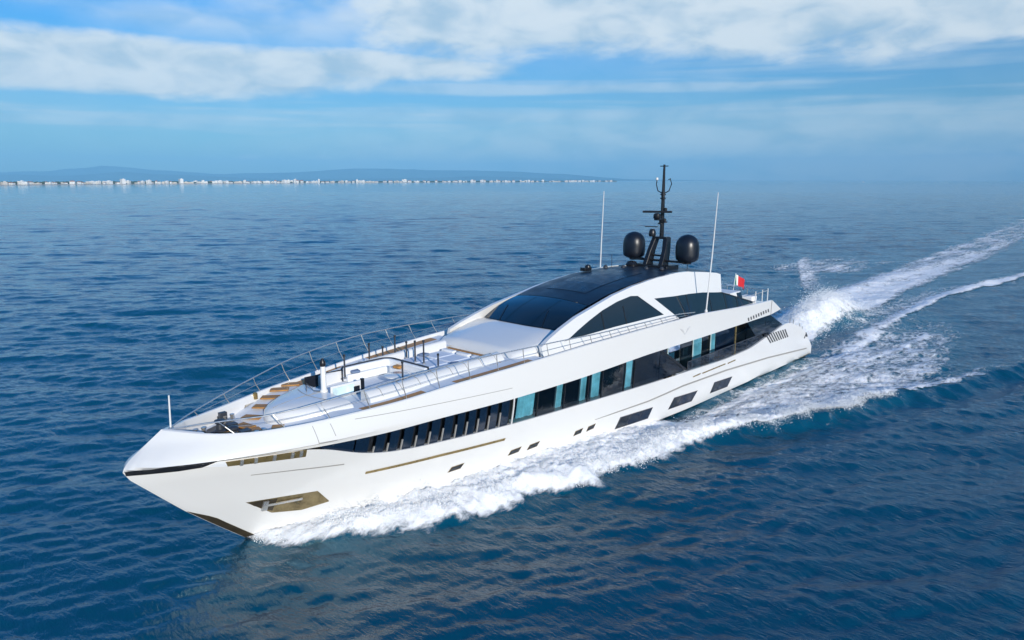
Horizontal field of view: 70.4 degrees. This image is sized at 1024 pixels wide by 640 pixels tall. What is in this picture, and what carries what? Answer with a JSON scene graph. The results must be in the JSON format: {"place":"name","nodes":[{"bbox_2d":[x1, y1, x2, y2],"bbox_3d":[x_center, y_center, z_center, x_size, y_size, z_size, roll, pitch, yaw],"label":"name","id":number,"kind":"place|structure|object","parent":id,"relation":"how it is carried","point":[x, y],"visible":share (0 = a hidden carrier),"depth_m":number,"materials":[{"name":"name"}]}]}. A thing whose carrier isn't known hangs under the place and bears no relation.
{"place":"outdoors","nodes":[
{"label":"outdoors","id":0,"kind":"place"},
{"bbox_2d":[0,182,458,185],"bbox_3d":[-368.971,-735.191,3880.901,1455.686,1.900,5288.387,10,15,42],"label":"beach","id":1,"kind":"structure","parent":0,"point":[230,183],"depth_m":2806.77,"materials":[{"name":"beige sand"}]},
{"bbox_2d":[0,172,679,180],"bbox_3d":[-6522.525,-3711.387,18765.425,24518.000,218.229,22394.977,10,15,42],"label":"hills","id":2,"kind":"structure","parent":0,"point":[111,176],"depth_m":17766.16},
{"bbox_2d":[0,166,731,180],"bbox_3d":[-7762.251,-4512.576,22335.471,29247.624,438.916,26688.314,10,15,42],"label":"hills","id":3,"kind":"structure","parent":0,"point":[356,173],"depth_m":21218.60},
{"bbox_2d":[0,181,1023,639],"bbox_3d":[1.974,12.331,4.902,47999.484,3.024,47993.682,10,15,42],"label":"sea","id":4,"kind":"structure","parent":0,"point":[126,311],"depth_m":41.49,"materials":[{"name":"liquid"}]},
{"bbox_2d":[123,165,810,536],"bbox_3d":[4.019,-0.890,42.880,9.045,16.500,51.166,10,15,42],"label":"motor yacht","id":5,"kind":"object","parent":4,"relation":"on","point":[569,359],"visible":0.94,"depth_m":34.16,"materials":[{"name":"white"}]},
{"bbox_2d":[341,357,428,381],"bbox_3d":[-5.793,2.457,33.108,3.000,0.690,2.692,10,15,42],"label":"curved sofa","id":6,"kind":"object","parent":5,"relation":"on","point":[375,367],"visible":0.72,"depth_m":33.74,"materials":[{"name":"white fabric"}]},
{"bbox_2d":[350,369,359,373],"bbox_3d":[-7.210,2.347,33.257,0.441,0.130,0.441,-7,13,-31],"label":"throw cushion","id":7,"kind":"object","parent":6,"relation":"on","point":[354,371],"visible":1,"depth_m":33.12,"materials":[{"name":"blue fabric"}]},
{"bbox_2d":[393,364,400,368],"bbox_3d":[-5.326,2.181,34.013,0.441,0.130,0.441,7,13,31],"label":"throw cushion","id":8,"kind":"object","parent":6,"relation":"on","point":[396,366],"visible":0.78,"depth_m":33.84,"materials":[{"name":"brown fabric"}]},
{"bbox_2d":[384,371,409,381],"bbox_3d":[-5.170,2.673,32.636,1.160,0.455,1.160,10,15,42],"label":"lounge table","id":9,"kind":"object","parent":5,"relation":"on","point":[395,375],"visible":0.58,"depth_m":32.44,"materials":[{"name":"white"}]},
{"bbox_2d":[402,356,449,370],"bbox_3d":[-3.933,2.285,34.659,3.300,0.440,1.560,10,15,42],"label":"sun pad","id":10,"kind":"object","parent":5,"relation":"on","point":[431,363],"visible":0.34,"depth_m":34.87,"materials":[{"name":"white fabric"}]},
{"bbox_2d":[426,348,479,362],"bbox_3d":[-2.807,1.998,35.832,3.300,0.560,1.560,10,15,42],"label":"sun pad","id":11,"kind":"object","parent":5,"relation":"on","point":[447,355],"visible":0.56,"depth_m":35.96,"materials":[{"name":"white fabric"}]},
{"bbox_2d":[590,283,635,305],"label":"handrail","id":12,"kind":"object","parent":5,"relation":"in","point":[635,283],"depth_m":50.42,"materials":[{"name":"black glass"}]},
{"bbox_2d":[569,296,662,338],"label":"forward cabin window","id":13,"kind":"structure","parent":5,"relation":"in","point":[630,309],"depth_m":40.50,"materials":[{"name":"black glass"}]},
{"bbox_2d":[654,292,752,318],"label":"after cabin window","id":14,"kind":"structure","parent":5,"relation":"in","point":[694,302],"depth_m":46.76,"materials":[{"name":"black glass"}]},
{"bbox_2d":[733,273,744,289],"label":"ensign flag","id":15,"kind":"object","parent":5,"relation":"attached to","point":[739,281],"visible":0.94,"depth_m":54.85,"materials":[{"name":"fabric"}]},
{"bbox_2d":[249,389,898,543],"bbox_3d":[2.376,5.326,42.281,27.107,2.091,38.031,10,15,42],"label":"bow spray","id":16,"kind":"object","parent":4,"relation":"on","point":[859,397],"visible":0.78,"depth_m":36.51,"materials":[{"name":"white liquid"}]},
{"bbox_2d":[250,349,984,544],"bbox_3d":[6.399,5.003,46.676,33.920,1.518,50.700,10,15,42],"label":"bow wave foam","id":17,"kind":"object","parent":4,"relation":"on","point":[539,472],"visible":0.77,"depth_m":35.68,"materials":[{"name":"white"}]},
{"bbox_2d":[776,259,888,345],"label":"stern spray","id":18,"kind":"object","parent":4,"relation":"on","point":[810,299],"visible":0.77,"depth_m":70.28,"materials":[{"name":"white liquid"}]},
{"bbox_2d":[723,219,1023,362],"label":"wake foam","id":19,"kind":"object","parent":4,"relation":"on","point":[880,289],"visible":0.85,"depth_m":89.41,"materials":[{"name":"white"}]},
{"bbox_2d":[0,0,1023,180],"label":"sky","id":20,"kind":"structure","parent":0,"point":[734,90],"materials":[{"name":"blue"}]},
{"bbox_3d":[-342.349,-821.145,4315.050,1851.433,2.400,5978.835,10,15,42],"label":"coast land","id":21,"kind":"structure","parent":0,"visible":0},
{"bbox_2d":[1,181,614,184],"bbox_3d":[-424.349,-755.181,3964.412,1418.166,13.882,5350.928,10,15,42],"label":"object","id":22,"kind":"object","parent":21,"relation":"on","point":[58,182],"visible":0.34,"depth_m":2836.30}
]}

